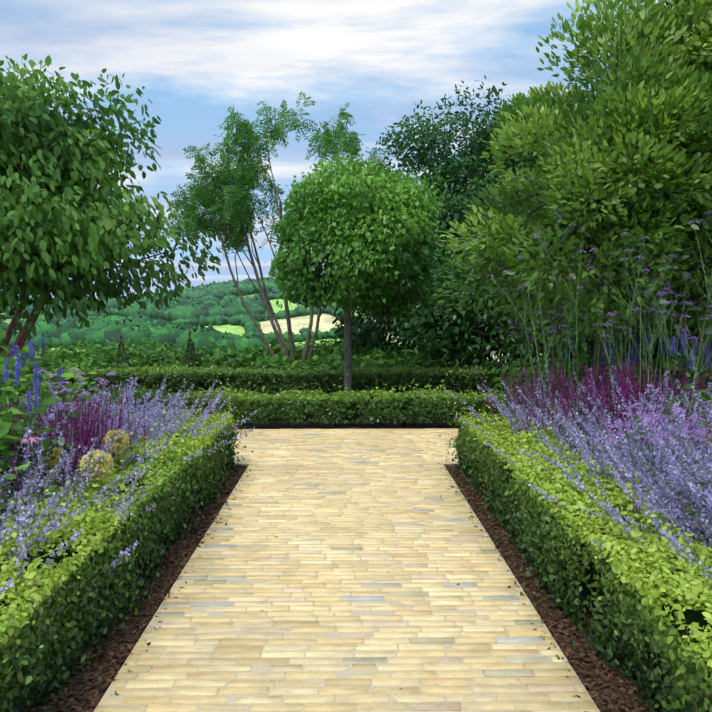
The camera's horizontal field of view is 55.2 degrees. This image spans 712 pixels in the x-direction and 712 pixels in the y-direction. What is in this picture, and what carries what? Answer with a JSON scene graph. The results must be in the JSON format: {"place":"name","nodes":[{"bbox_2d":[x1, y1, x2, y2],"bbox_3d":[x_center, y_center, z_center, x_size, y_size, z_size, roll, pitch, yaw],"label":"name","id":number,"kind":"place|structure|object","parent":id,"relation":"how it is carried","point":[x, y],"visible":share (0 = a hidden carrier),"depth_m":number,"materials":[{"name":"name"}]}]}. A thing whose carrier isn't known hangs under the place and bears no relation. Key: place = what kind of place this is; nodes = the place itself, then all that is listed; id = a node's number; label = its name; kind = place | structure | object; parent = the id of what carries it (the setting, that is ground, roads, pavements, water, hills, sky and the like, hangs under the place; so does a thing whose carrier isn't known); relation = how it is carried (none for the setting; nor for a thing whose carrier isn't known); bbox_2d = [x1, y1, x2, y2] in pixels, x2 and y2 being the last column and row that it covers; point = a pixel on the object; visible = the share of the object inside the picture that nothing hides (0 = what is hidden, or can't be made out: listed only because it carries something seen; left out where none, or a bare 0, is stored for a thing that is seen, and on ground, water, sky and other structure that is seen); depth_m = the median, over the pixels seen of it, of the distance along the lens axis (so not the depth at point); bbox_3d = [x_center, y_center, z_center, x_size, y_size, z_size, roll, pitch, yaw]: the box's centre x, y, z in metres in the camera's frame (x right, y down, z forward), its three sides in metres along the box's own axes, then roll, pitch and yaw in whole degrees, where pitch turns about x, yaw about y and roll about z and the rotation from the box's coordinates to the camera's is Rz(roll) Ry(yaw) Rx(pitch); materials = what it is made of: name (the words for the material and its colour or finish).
{"place":"outdoors","nodes":[
{"label":"outdoors","id":0,"kind":"place"},
{"bbox_2d":[113,342,131,368],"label":"obelisk climber leaves","id":1,"kind":"object","parent":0,"point":[118,354],"visible":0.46,"depth_m":12.38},
{"bbox_2d":[110,399,460,428],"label":"bed soil","id":2,"kind":"structure","parent":0,"point":[362,425],"depth_m":8.93,"materials":[{"name":"brown soil"}]},
{"bbox_2d":[20,361,87,395],"bbox_3d":[-7.433,0.353,11.526,5.538,0.813,0.875,0,4,-1],"label":"flowering plant","id":3,"kind":"object","parent":2,"relation":"on","point":[64,369],"depth_m":11.51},
{"bbox_2d":[112,332,130,367],"bbox_3d":[-4.274,0.122,12.408,0.480,1.133,0.480,0,4,-1],"label":"obelisk","id":4,"kind":"object","parent":2,"relation":"on","point":[122,348],"visible":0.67,"depth_m":12.36,"materials":[{"name":"metal"}]},
{"bbox_2d":[179,329,198,376],"bbox_3d":[-3.025,0.096,12.424,0.480,1.183,0.480,0,4,-1],"label":"obelisk","id":5,"kind":"object","parent":2,"relation":"on","point":[189,333],"visible":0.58,"depth_m":12.35,"materials":[{"name":"black metal"}]},
{"bbox_2d":[182,339,198,376],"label":"obelisk climber leaves","id":6,"kind":"object","parent":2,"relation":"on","point":[190,355],"visible":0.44,"depth_m":12.37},
{"bbox_2d":[75,371,533,426],"bbox_3d":[-0.122,0.575,8.761,7.272,0.711,0.986,0,4,-1],"label":"hedge","id":7,"kind":"object","parent":2,"relation":"on","point":[254,398],"depth_m":8.62,"materials":[{"name":"green plant"}]},
{"bbox_2d":[78,353,601,399],"bbox_3d":[-0.158,0.358,11.594,9.031,0.781,0.978,0,4,-1],"label":"hedge","id":8,"kind":"object","parent":2,"relation":"on","point":[215,371],"depth_m":11.47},
{"bbox_2d":[94,463,599,711],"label":"path bricks","id":9,"kind":"object","parent":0,"point":[550,678],"visible":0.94,"depth_m":3.34,"materials":[{"name":"beige brick"}]},
{"bbox_2d":[111,471,247,680],"bbox_3d":[-0.974,1.195,4.302,0.114,0.022,4.521,0,4,-1],"label":"mulch spill","id":10,"kind":"object","parent":9,"relation":"on","point":[171,581],"visible":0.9,"depth_m":3.72,"materials":[{"name":"brown soil"}]},
{"bbox_2d":[111,486,563,695],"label":"path weeds","id":11,"kind":"object","parent":9,"relation":"on","point":[116,694],"visible":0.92,"depth_m":4.67,"materials":[{"name":"green plant"}]},
{"bbox_2d":[438,463,596,711],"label":"mulch spill","id":12,"kind":"object","parent":9,"relation":"on","point":[542,620],"visible":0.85,"depth_m":3.25,"materials":[{"name":"brown wood"}]},
{"bbox_2d":[221,428,473,465],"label":"paved path","id":13,"kind":"structure","parent":0,"point":[350,442],"depth_m":7.44,"materials":[{"name":"beige stone"}]},
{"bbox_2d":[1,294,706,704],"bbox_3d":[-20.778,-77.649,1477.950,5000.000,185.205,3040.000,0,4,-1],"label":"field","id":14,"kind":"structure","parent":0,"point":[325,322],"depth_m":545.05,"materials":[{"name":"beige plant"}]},
{"bbox_2d":[0,53,220,357],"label":"cherry tree","id":15,"kind":"object","parent":14,"relation":"on","point":[75,212],"depth_m":6.80,"materials":[{"name":"green plant"}]},
{"bbox_2d":[23,464,247,711],"bbox_3d":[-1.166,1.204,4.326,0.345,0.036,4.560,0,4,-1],"label":"mulch chips","id":16,"kind":"object","parent":14,"relation":"on","point":[75,693],"visible":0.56,"depth_m":3.21,"materials":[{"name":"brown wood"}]},
{"bbox_2d":[0,401,253,711],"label":"hedge","id":17,"kind":"object","parent":16,"relation":"on","point":[52,593],"depth_m":3.18,"materials":[{"name":"green plant"}]},
{"bbox_2d":[90,402,168,431],"bbox_3d":[-4.913,0.718,6.320,6.344,0.768,1.103,0,4,-1],"label":"flowering plant","id":18,"kind":"object","parent":16,"relation":"on","point":[131,414],"depth_m":6.38,"materials":[{"name":"purple plant"}]},
{"bbox_2d":[0,276,492,362],"bbox_3d":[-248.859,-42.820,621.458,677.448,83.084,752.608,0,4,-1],"label":"woods","id":19,"kind":"object","parent":14,"relation":"on","point":[209,305],"visible":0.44,"depth_m":497.71,"materials":[{"name":"green plant"}]},
{"bbox_2d":[164,91,425,363],"bbox_3d":[-1.302,-2.111,13.810,5.375,5.637,3.963,0,4,-1],"label":"multistem tree","id":20,"kind":"object","parent":14,"relation":"on","point":[221,178],"depth_m":13.06,"materials":[{"name":"green plant"}]},
{"bbox_2d":[263,147,447,391],"bbox_3d":[-0.025,-1.069,10.154,2.819,3.804,2.740,0,4,-1],"label":"lollipop tree","id":21,"kind":"object","parent":14,"relation":"on","point":[405,206],"depth_m":9.48,"materials":[{"name":"green plant"}]},
{"bbox_2d":[329,234,562,369],"bbox_3d":[1.911,-1.002,14.612,5.286,3.488,3.560,0,4,-1],"label":"shrub","id":22,"kind":"object","parent":14,"relation":"on","point":[362,326],"depth_m":13.74,"materials":[{"name":"green plant"}]},
{"bbox_2d":[373,75,595,366],"bbox_3d":[4.048,-2.970,16.747,8.552,7.342,7.939,0,4,-1],"label":"tree","id":23,"kind":"object","parent":14,"relation":"on","point":[473,172],"depth_m":15.45,"materials":[{"name":"green plant"}]},
{"bbox_2d":[394,225,642,390],"bbox_3d":[3.609,-0.991,13.046,5.883,3.482,4.307,-3,5,-37],"label":"shrub","id":24,"kind":"object","parent":14,"relation":"on","point":[453,331],"depth_m":12.29,"materials":[{"name":"green plant"}]},
{"bbox_2d":[444,464,666,711],"bbox_3d":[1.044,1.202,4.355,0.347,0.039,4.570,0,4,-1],"label":"mulch chips","id":25,"kind":"object","parent":14,"relation":"on","point":[610,693],"visible":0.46,"depth_m":3.15,"materials":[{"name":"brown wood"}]},
{"bbox_2d":[439,386,711,711],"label":"hedge","id":26,"kind":"object","parent":25,"relation":"on","point":[529,528],"depth_m":3.16,"materials":[{"name":"green plant"}]},
{"bbox_2d":[432,0,711,401],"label":"evergreen tree","id":27,"kind":"object","parent":14,"relation":"on","point":[588,130],"depth_m":6.07,"materials":[{"name":"green plant"}]},
{"bbox_2d":[506,243,711,385],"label":"shrub","id":28,"kind":"object","parent":14,"relation":"on","point":[623,354],"depth_m":11.19,"materials":[{"name":"green plant"}]},
{"bbox_2d":[536,316,711,366],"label":"shrub","id":29,"kind":"object","parent":14,"relation":"on","point":[634,343],"visible":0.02,"depth_m":13.64,"materials":[{"name":"purple plant"}]},
{"bbox_2d":[560,0,711,390],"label":"evergreen tree","id":30,"kind":"object","parent":14,"relation":"on","point":[696,42],"depth_m":6.17,"materials":[{"name":"green plant"}]},
{"bbox_2d":[572,0,707,367],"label":"evergreen tree","id":31,"kind":"object","parent":14,"relation":"on","point":[653,261],"depth_m":9.43,"materials":[{"name":"green plant"}]},
{"bbox_2d":[0,0,707,297],"label":"sky","id":32,"kind":"structure","parent":0,"point":[194,60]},
{"bbox_2d":[0,208,711,607],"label":"perennial","id":33,"kind":"object","parent":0,"point":[678,456],"depth_m":5.17,"materials":[{"name":"purple plant"}]}
]}

